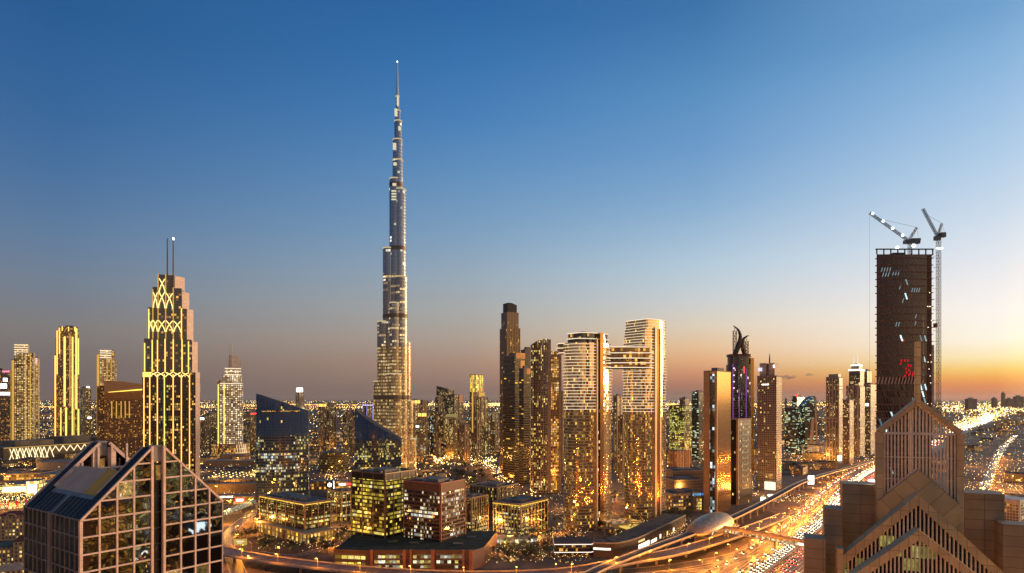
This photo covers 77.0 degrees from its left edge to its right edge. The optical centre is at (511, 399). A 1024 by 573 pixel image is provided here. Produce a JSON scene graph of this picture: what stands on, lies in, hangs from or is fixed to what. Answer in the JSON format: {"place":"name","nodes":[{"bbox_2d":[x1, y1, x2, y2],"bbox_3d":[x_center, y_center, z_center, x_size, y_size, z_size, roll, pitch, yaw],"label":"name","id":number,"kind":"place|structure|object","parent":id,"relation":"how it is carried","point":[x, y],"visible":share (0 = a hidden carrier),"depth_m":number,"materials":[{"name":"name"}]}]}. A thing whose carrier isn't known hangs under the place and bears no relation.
{"place":"outdoors","nodes":[
{"label":"outdoors","id":0,"kind":"place"},
{"bbox_2d":[0,540,13,564],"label":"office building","id":1,"kind":"structure","parent":0,"point":[6,552],"depth_m":563.35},
{"bbox_2d":[0,511,23,540],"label":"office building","id":2,"kind":"structure","parent":0,"point":[11,525],"depth_m":686.63,"materials":[{"name":"stone"}]},
{"bbox_2d":[0,563,23,572],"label":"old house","id":3,"kind":"structure","parent":0,"point":[13,568],"depth_m":483.33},
{"bbox_2d":[1,459,31,467],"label":"building","id":4,"kind":"structure","parent":0,"point":[11,463],"depth_m":1433.81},
{"bbox_2d":[80,386,90,417],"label":"city tower","id":5,"kind":"structure","parent":0,"point":[85,401],"depth_m":2309.41,"materials":[{"name":"concrete"}]},
{"bbox_2d":[80,417,93,436],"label":"city tower","id":6,"kind":"structure","parent":0,"point":[86,426],"depth_m":1910.16,"materials":[{"name":"concrete"}]},
{"bbox_2d":[23,440,223,572],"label":"gabled glass building","id":7,"kind":"structure","parent":0,"point":[101,506],"depth_m":131.46,"materials":[{"name":"glass"}]},
{"bbox_2d":[200,416,209,454],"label":"city tower","id":8,"kind":"structure","parent":0,"point":[204,435],"depth_m":1756.36,"materials":[{"name":"concrete"}]},
{"bbox_2d":[206,413,216,449],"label":"city tower","id":9,"kind":"structure","parent":0,"point":[213,427],"depth_m":1904.58,"materials":[{"name":"concrete"}]},
{"bbox_2d":[223,511,258,572],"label":"street","id":10,"kind":"structure","parent":0,"point":[237,565],"depth_m":679.57,"materials":[{"name":"grey asphalt"}]},
{"bbox_2d":[244,422,255,452],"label":"city tower","id":11,"kind":"structure","parent":0,"point":[250,432],"depth_m":1807.52,"materials":[{"name":"concrete"}]},
{"bbox_2d":[295,388,304,408],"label":"city tower","id":12,"kind":"structure","parent":0,"point":[299,397],"depth_m":2928.86,"materials":[{"name":"concrete"}]},
{"bbox_2d":[319,402,326,449],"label":"city tower","id":13,"kind":"structure","parent":0,"point":[323,424],"depth_m":1905.27,"materials":[{"name":"concrete"}]},
{"bbox_2d":[327,404,336,448],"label":"city tower","id":14,"kind":"structure","parent":0,"point":[331,425],"depth_m":1956.68,"materials":[{"name":"concrete"}]},
{"bbox_2d":[343,411,351,450],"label":"city tower","id":15,"kind":"structure","parent":0,"point":[347,416],"depth_m":1859.29,"materials":[{"name":"concrete"}]},
{"bbox_2d":[348,420,354,455],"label":"city tower","id":16,"kind":"structure","parent":0,"point":[351,436],"depth_m":1704.37,"materials":[{"name":"concrete"}]},
{"bbox_2d":[355,408,401,469],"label":"slanted glass tower","id":17,"kind":"structure","parent":0,"point":[377,444],"depth_m":999.69,"materials":[{"name":"blue glass"}]},
{"bbox_2d":[373,61,416,468],"bbox_3d":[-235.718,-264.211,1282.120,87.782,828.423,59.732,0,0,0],"label":"stepped skyscraper","id":18,"kind":"structure","parent":0,"point":[392,406],"depth_m":1279.23,"materials":[{"name":"silver metal"}]},
{"bbox_2d":[413,399,419,437],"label":"city tower","id":19,"kind":"structure","parent":0,"point":[416,406],"depth_m":1752.84,"materials":[{"name":"concrete"}]},
{"bbox_2d":[416,424,426,458],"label":"city tower","id":20,"kind":"structure","parent":0,"point":[421,439],"depth_m":1605.87,"materials":[{"name":"concrete"}]},
{"bbox_2d":[428,410,437,456],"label":"city tower","id":21,"kind":"structure","parent":0,"point":[432,433],"depth_m":1689.97,"materials":[{"name":"concrete"}]},
{"bbox_2d":[438,412,445,455],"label":"city tower","id":22,"kind":"structure","parent":0,"point":[441,415],"depth_m":1708.80,"materials":[{"name":"concrete"}]},
{"bbox_2d":[436,386,453,414],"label":"city tower","id":23,"kind":"structure","parent":0,"point":[442,392],"depth_m":2014.53,"materials":[{"name":"concrete"}]},
{"bbox_2d":[447,394,463,421],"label":"city tower","id":24,"kind":"structure","parent":0,"point":[455,403],"depth_m":1963.80,"materials":[{"name":"concrete"}]},
{"bbox_2d":[444,459,485,464],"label":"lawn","id":25,"kind":"structure","parent":0,"point":[452,461],"depth_m":1555.04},
{"bbox_2d":[460,424,469,460],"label":"city tower","id":26,"kind":"structure","parent":25,"relation":"on","point":[464,442],"depth_m":1566.19,"materials":[{"name":"concrete"}]},
{"bbox_2d":[470,374,483,453],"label":"city tower","id":27,"kind":"structure","parent":0,"point":[476,383],"depth_m":1757.71,"materials":[{"name":"concrete"}]},
{"bbox_2d":[476,389,487,455],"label":"city tower","id":28,"kind":"structure","parent":0,"point":[482,403],"depth_m":1707.02,"materials":[{"name":"concrete"}]},
{"bbox_2d":[490,421,499,455],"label":"city tower","id":29,"kind":"structure","parent":0,"point":[494,438],"depth_m":1706.44,"materials":[{"name":"concrete"}]},
{"bbox_2d":[0,400,1023,572],"bbox_3d":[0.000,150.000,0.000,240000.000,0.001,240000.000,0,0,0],"label":"ground","id":30,"kind":"structure","parent":0,"point":[980,461],"depth_m":1148.46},
{"bbox_2d":[0,368,11,440],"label":"office block","id":31,"kind":"structure","parent":30,"relation":"on","point":[5,405],"depth_m":1776.26,"materials":[{"name":"metal"}]},
{"bbox_2d":[13,535,23,562],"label":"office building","id":32,"kind":"structure","parent":30,"relation":"on","point":[18,549],"depth_m":560.96,"materials":[{"name":"brown concrete"}]},
{"bbox_2d":[12,344,34,439],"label":"gold lit tower","id":33,"kind":"structure","parent":30,"relation":"on","point":[23,394],"depth_m":1832.54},
{"bbox_2d":[0,480,49,494],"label":"shop hall","id":34,"kind":"structure","parent":30,"relation":"on","point":[16,487],"depth_m":1019.55,"materials":[{"name":"concrete"}]},
{"bbox_2d":[4,470,59,480],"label":"shop hall","id":35,"kind":"structure","parent":30,"relation":"on","point":[16,475],"depth_m":1194.00,"materials":[{"name":"gold metal"}]},
{"bbox_2d":[25,478,45,496],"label":"shop hall","id":36,"kind":"structure","parent":30,"relation":"on","point":[34,487],"depth_m":991.14,"materials":[{"name":"concrete"}]},
{"bbox_2d":[35,356,39,438],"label":"gold lit tower","id":37,"kind":"structure","parent":30,"relation":"on","point":[37,397],"depth_m":1905.24,"materials":[{"name":"paint"}]},
{"bbox_2d":[0,435,96,462],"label":"lattice mall","id":38,"kind":"structure","parent":30,"relation":"on","point":[53,447],"depth_m":1606.92,"materials":[{"name":"gold metal"}]},
{"bbox_2d":[36,459,71,469],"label":"curved hall","id":39,"kind":"structure","parent":30,"relation":"on","point":[52,465],"depth_m":1349.73,"materials":[{"name":"concrete"}]},
{"bbox_2d":[54,325,79,435],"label":"gold lit tower","id":40,"kind":"structure","parent":30,"relation":"on","point":[67,393],"depth_m":1817.20,"materials":[{"name":"metal"}]},
{"bbox_2d":[97,350,115,385],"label":"gold lit tower","id":41,"kind":"structure","parent":30,"relation":"on","point":[106,365],"depth_m":1858.99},
{"bbox_2d":[97,381,141,457],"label":"curved roof hotel","id":42,"kind":"structure","parent":30,"relation":"on","point":[119,414],"depth_m":1464.85,"materials":[{"name":"brown concrete"}]},
{"bbox_2d":[142,238,199,477],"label":"ribbed skyscraper","id":43,"kind":"structure","parent":30,"relation":"on","point":[171,398],"depth_m":954.39,"materials":[{"name":"gold glass"}]},
{"bbox_2d":[202,472,255,481],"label":"parking roof","id":44,"kind":"structure","parent":30,"relation":"on","point":[239,477],"depth_m":1147.83,"materials":[{"name":"metal"}]},
{"bbox_2d":[204,482,255,493],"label":"hall","id":45,"kind":"structure","parent":30,"relation":"on","point":[232,487],"depth_m":1020.13,"materials":[{"name":"concrete"}]},
{"bbox_2d":[211,351,249,457],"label":"sail top hotel","id":46,"kind":"structure","parent":30,"relation":"on","point":[230,414],"depth_m":1659.74,"materials":[{"name":"beige concrete"}]},
{"bbox_2d":[205,459,255,466],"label":"hall","id":47,"kind":"structure","parent":30,"relation":"on","point":[227,462],"depth_m":1439.58,"materials":[{"name":"concrete"}]},
{"bbox_2d":[223,500,255,518],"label":"glazed walkway","id":48,"kind":"structure","parent":30,"relation":"on","point":[239,507],"depth_m":836.00,"materials":[{"name":"beige glass"}]},
{"bbox_2d":[232,494,254,504],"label":"shop","id":49,"kind":"structure","parent":30,"relation":"on","point":[240,499],"depth_m":913.22,"materials":[{"name":"gold metal"}]},
{"bbox_2d":[256,394,308,511],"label":"slanted glass tower","id":50,"kind":"structure","parent":30,"relation":"on","point":[282,446],"depth_m":862.72,"materials":[{"name":"blue glass"}]},
{"bbox_2d":[252,520,334,544],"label":"arcade podium","id":51,"kind":"object","parent":30,"relation":"on","point":[277,530],"visible":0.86,"depth_m":687.22,"materials":[{"name":"beige concrete"}]},
{"bbox_2d":[259,491,331,529],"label":"office block","id":52,"kind":"structure","parent":51,"relation":"on","point":[298,511],"depth_m":701.25,"materials":[{"name":"beige concrete"}]},
{"bbox_2d":[311,479,340,489],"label":"shop","id":53,"kind":"structure","parent":30,"relation":"on","point":[324,484],"depth_m":1065.73,"materials":[{"name":"gold metal"}]},
{"bbox_2d":[320,448,349,471],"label":"round office","id":54,"kind":"structure","parent":30,"relation":"on","point":[334,460],"depth_m":1338.89,"materials":[{"name":"brown glass"}]},
{"bbox_2d":[327,488,350,521],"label":"office block","id":55,"kind":"structure","parent":30,"relation":"on","point":[340,498],"depth_m":796.14,"materials":[{"name":"beige concrete"}]},
{"bbox_2d":[334,531,496,569],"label":"brown podium","id":56,"kind":"object","parent":30,"relation":"on","point":[471,550],"visible":0.73,"depth_m":570.46,"materials":[{"name":"concrete"}]},
{"bbox_2d":[351,467,416,538],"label":"office block","id":57,"kind":"structure","parent":56,"relation":"on","point":[376,501],"depth_m":627.43,"materials":[{"name":"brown glass"}]},
{"bbox_2d":[403,476,465,541],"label":"office block","id":58,"kind":"structure","parent":56,"relation":"on","point":[434,508],"depth_m":613.57,"materials":[{"name":"concrete"}]},
{"bbox_2d":[473,412,480,458],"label":"city tower","id":59,"kind":"structure","parent":30,"relation":"on","point":[476,434],"depth_m":1624.15,"materials":[{"name":"concrete"}]},
{"bbox_2d":[466,493,488,530],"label":"office block","id":60,"kind":"structure","parent":30,"relation":"on","point":[477,511],"depth_m":709.49,"materials":[{"name":"beige concrete"}]},
{"bbox_2d":[445,458,531,495],"bbox_3d":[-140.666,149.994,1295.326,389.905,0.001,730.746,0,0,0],"label":"boulevard","id":61,"kind":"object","parent":30,"relation":"on","point":[501,476],"visible":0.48,"depth_m":1286.12,"materials":[{"name":"grey asphalt"}]},
{"bbox_2d":[444,414,457,458],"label":"city tower","id":62,"kind":"structure","parent":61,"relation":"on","point":[451,434],"depth_m":1628.02,"materials":[{"name":"concrete"}]},
{"bbox_2d":[469,481,518,510],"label":"office block","id":63,"kind":"structure","parent":30,"relation":"on","point":[495,490],"depth_m":876.34,"materials":[{"name":"beige concrete"}]},
{"bbox_2d":[223,513,794,572],"bbox_3d":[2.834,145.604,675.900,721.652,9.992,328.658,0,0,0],"label":"flyover","id":64,"kind":"object","parent":30,"relation":"on","point":[300,564],"visible":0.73,"depth_m":565.57,"materials":[{"name":"concrete"}]},
{"bbox_2d":[500,303,519,472],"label":"bronze tower","id":65,"kind":"structure","parent":30,"relation":"on","point":[510,336],"depth_m":1312.80,"materials":[{"name":"brown glass"}]},
{"bbox_2d":[0,401,1023,559],"bbox_3d":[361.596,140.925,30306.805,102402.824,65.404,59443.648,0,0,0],"label":"city lights","id":66,"kind":"object","parent":30,"relation":"on","point":[986,417],"visible":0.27,"depth_m":4292.02},
{"bbox_2d":[503,353,524,482],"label":"dark striped tower","id":67,"kind":"structure","parent":30,"relation":"on","point":[513,363],"depth_m":1158.43,"materials":[{"name":"glass"}]},
{"bbox_2d":[497,535,538,543],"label":"curved arcade","id":68,"kind":"object","parent":30,"relation":"on","point":[500,538],"visible":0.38,"depth_m":669.82,"materials":[{"name":"beige concrete"}]},
{"bbox_2d":[492,495,548,534],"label":"office block","id":69,"kind":"structure","parent":30,"relation":"on","point":[515,514],"depth_m":720.75,"materials":[{"name":"beige concrete"}]},
{"bbox_2d":[40,404,1023,435],"bbox_3d":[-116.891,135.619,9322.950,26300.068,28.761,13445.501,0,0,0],"label":"city","id":70,"kind":"object","parent":30,"relation":"on","point":[1004,424],"visible":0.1,"depth_m":5448.17},
{"bbox_2d":[553,537,592,556],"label":"terrace building","id":71,"kind":"structure","parent":30,"relation":"on","point":[579,546],"depth_m":613.97,"materials":[{"name":"brown glass"}]},
{"bbox_2d":[562,331,612,530],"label":"banded twin tower","id":72,"kind":"structure","parent":30,"relation":"on","point":[587,438],"depth_m":736.16,"materials":[{"name":"beige concrete"}]},
{"bbox_2d":[556,343,653,368],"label":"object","id":73,"kind":"structure","parent":72,"relation":"on","point":[630,357],"depth_m":754.60,"materials":[{"name":"metal"}]},
{"bbox_2d":[601,518,643,533],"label":"entrance pavilion","id":74,"kind":"structure","parent":30,"relation":"on","point":[619,525],"depth_m":724.05,"materials":[{"name":"paint"}]},
{"bbox_2d":[593,513,685,557],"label":"building","id":75,"kind":"structure","parent":30,"relation":"on","point":[651,531],"depth_m":653.81,"materials":[{"name":"beige concrete"}]},
{"bbox_2d":[622,318,666,521],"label":"banded twin tower","id":76,"kind":"structure","parent":30,"relation":"on","point":[644,447],"depth_m":793.77,"materials":[{"name":"beige concrete"}]},
{"bbox_2d":[667,449,690,466],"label":"office block","id":77,"kind":"structure","parent":30,"relation":"on","point":[678,457],"depth_m":1341.40,"materials":[{"name":"concrete"}]},
{"bbox_2d":[665,476,702,490],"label":"deck building","id":78,"kind":"structure","parent":30,"relation":"on","point":[674,482],"depth_m":1018.19,"materials":[{"name":"concrete"}]},
{"bbox_2d":[665,467,703,489],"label":"deck building","id":79,"kind":"structure","parent":30,"relation":"on","point":[689,471],"depth_m":1069.75,"materials":[{"name":"concrete"}]},
{"bbox_2d":[665,488,703,510],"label":"office block","id":80,"kind":"structure","parent":30,"relation":"on","point":[680,498],"depth_m":867.54,"materials":[{"name":"concrete"}]},
{"bbox_2d":[684,512,739,540],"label":"metro station","id":81,"kind":"object","parent":30,"relation":"on","point":[708,525],"visible":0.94,"depth_m":675.91,"materials":[{"name":"gold metal"}]},
{"bbox_2d":[731,418,751,504],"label":"wing tower","id":82,"kind":"structure","parent":30,"relation":"on","point":[740,461],"depth_m":921.80,"materials":[{"name":"concrete"}]},
{"bbox_2d":[785,406,801,454],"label":"dark office","id":83,"kind":"structure","parent":30,"relation":"on","point":[793,429],"depth_m":1761.32,"materials":[{"name":"glass"}]},
{"bbox_2d":[799,396,817,451],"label":"wedge tower","id":84,"kind":"structure","parent":30,"relation":"on","point":[808,404],"depth_m":1750.00,"materials":[{"name":"glass"}]},
{"bbox_2d":[802,452,823,459],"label":"building","id":85,"kind":"structure","parent":30,"relation":"on","point":[813,455],"depth_m":1596.65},
{"bbox_2d":[826,374,842,460],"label":"tall flats","id":86,"kind":"structure","parent":30,"relation":"on","point":[834,416],"depth_m":1569.54,"materials":[{"name":"concrete"}]},
{"bbox_2d":[843,398,853,463],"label":"tall flats","id":87,"kind":"structure","parent":30,"relation":"on","point":[848,430],"depth_m":1506.34,"materials":[{"name":"concrete"}]},
{"bbox_2d":[705,407,995,572],"bbox_3d":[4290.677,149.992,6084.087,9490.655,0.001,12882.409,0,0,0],"label":"highway","id":88,"kind":"structure","parent":30,"relation":"on","point":[799,559],"depth_m":709.53,"materials":[{"name":"grey asphalt"}]},
{"bbox_2d":[582,459,874,572],"bbox_3d":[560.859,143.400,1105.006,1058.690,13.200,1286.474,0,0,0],"label":"metro viaduct","id":89,"kind":"object","parent":88,"relation":"on","point":[604,567],"visible":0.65,"depth_m":664.25,"materials":[{"name":"concrete"}]},
{"bbox_2d":[723,525,802,550],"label":"footbridge","id":90,"kind":"object","parent":88,"relation":"on","point":[775,538],"visible":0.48,"depth_m":646.51,"materials":[{"name":"concrete"}]},
{"bbox_2d":[799,441,942,513],"bbox_3d":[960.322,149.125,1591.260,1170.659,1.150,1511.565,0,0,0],"label":"traffic","id":91,"kind":"object","parent":88,"relation":"on","point":[865,473],"visible":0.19,"depth_m":1199.42,"materials":[{"name":"orange metal"}]},
{"bbox_2d":[846,383,864,455],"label":"tall flats","id":92,"kind":"structure","parent":30,"relation":"on","point":[855,392],"depth_m":1708.02,"materials":[{"name":"concrete"}]},
{"bbox_2d":[848,354,864,385],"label":"needle tower","id":93,"kind":"structure","parent":30,"relation":"on","point":[856,373],"depth_m":2114.20,"materials":[{"name":"concrete"}]},
{"bbox_2d":[864,383,875,453],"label":"tall flats","id":94,"kind":"structure","parent":30,"relation":"on","point":[870,410],"depth_m":1767.39,"materials":[{"name":"concrete"}]},
{"bbox_2d":[1004,471,1023,481],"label":"building","id":95,"kind":"structure","parent":30,"relation":"on","point":[1014,476],"depth_m":1179.11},
{"bbox_2d":[1005,495,1023,520],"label":"white framed block","id":96,"kind":"structure","parent":30,"relation":"on","point":[1014,508],"depth_m":748.39,"materials":[{"name":"concrete"}]},
{"bbox_2d":[519,366,529,485],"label":"dark striped tower","id":97,"kind":"structure","parent":0,"point":[524,425],"depth_m":1124.89,"materials":[{"name":"concrete"}]},
{"bbox_2d":[530,339,560,492],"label":"arched roof tower","id":98,"kind":"structure","parent":0,"point":[545,418],"depth_m":1036.62,"materials":[{"name":"brown glass"}]},
{"bbox_2d":[561,391,563,476],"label":"city tower","id":99,"kind":"structure","parent":0,"point":[562,433],"depth_m":1250.53,"materials":[{"name":"concrete"}]},
{"bbox_2d":[613,394,623,473],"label":"city tower","id":100,"kind":"structure","parent":0,"point":[618,404],"depth_m":1303.25,"materials":[{"name":"concrete"}]},
{"bbox_2d":[618,415,623,482],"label":"city tower","id":101,"kind":"structure","parent":0,"point":[620,447],"depth_m":1153.31,"materials":[{"name":"concrete"}]},
{"bbox_2d":[669,404,691,460],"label":"city tower","id":102,"kind":"structure","parent":0,"point":[680,426],"depth_m":1563.42,"materials":[{"name":"glass"}]},
{"bbox_2d":[691,390,703,459],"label":"city tower","id":103,"kind":"structure","parent":0,"point":[697,424],"depth_m":1607.43,"materials":[{"name":"concrete"}]},
{"bbox_2d":[652,541,773,572],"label":"road","id":104,"kind":"structure","parent":0,"point":[748,556],"depth_m":591.99,"materials":[{"name":"grey asphalt"}]},
{"bbox_2d":[704,368,730,512],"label":"gold glass tower","id":105,"kind":"structure","parent":0,"point":[717,439],"depth_m":853.95,"materials":[{"name":"mirror"}]},
{"bbox_2d":[605,487,839,572],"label":"road","id":106,"kind":"structure","parent":0,"point":[822,496],"depth_m":618.57,"materials":[{"name":"grey asphalt"}]},
{"bbox_2d":[726,326,753,500],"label":"crescent crown tower","id":107,"kind":"structure","parent":0,"point":[740,367],"depth_m":945.40,"materials":[{"name":"black glass"}]},
{"bbox_2d":[757,353,781,489],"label":"beige hotel tower","id":108,"kind":"structure","parent":0,"point":[769,427],"depth_m":1073.85,"materials":[{"name":"concrete"}]},
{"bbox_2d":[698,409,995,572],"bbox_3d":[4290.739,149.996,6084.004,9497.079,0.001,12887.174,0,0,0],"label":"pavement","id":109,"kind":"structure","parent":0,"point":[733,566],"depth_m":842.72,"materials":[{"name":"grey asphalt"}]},
{"bbox_2d":[875,248,933,490],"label":"unfinished tower","id":110,"kind":"structure","parent":0,"point":[904,302],"depth_m":498.53,"materials":[{"name":"metal"}]},
{"bbox_2d":[869,212,920,385],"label":"tower crane","id":111,"kind":"object","parent":110,"relation":"on","point":[909,242],"visible":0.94,"depth_m":514.97,"materials":[{"name":"metal"}]},
{"bbox_2d":[921,208,945,422],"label":"tower crane","id":112,"kind":"object","parent":110,"relation":"on","point":[938,236],"visible":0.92,"depth_m":507.45,"materials":[{"name":"metal"}]},
{"bbox_2d":[803,338,1023,572],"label":"stone gabled tower","id":113,"kind":"structure","parent":0,"point":[915,520],"depth_m":79.29,"materials":[{"name":"brown stone"}]},
{"bbox_2d":[979,436,1016,489],"bbox_3d":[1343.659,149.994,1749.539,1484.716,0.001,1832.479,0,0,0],"label":"street","id":114,"kind":"structure","parent":0,"point":[992,469],"depth_m":1397.84,"materials":[{"name":"grey asphalt"}]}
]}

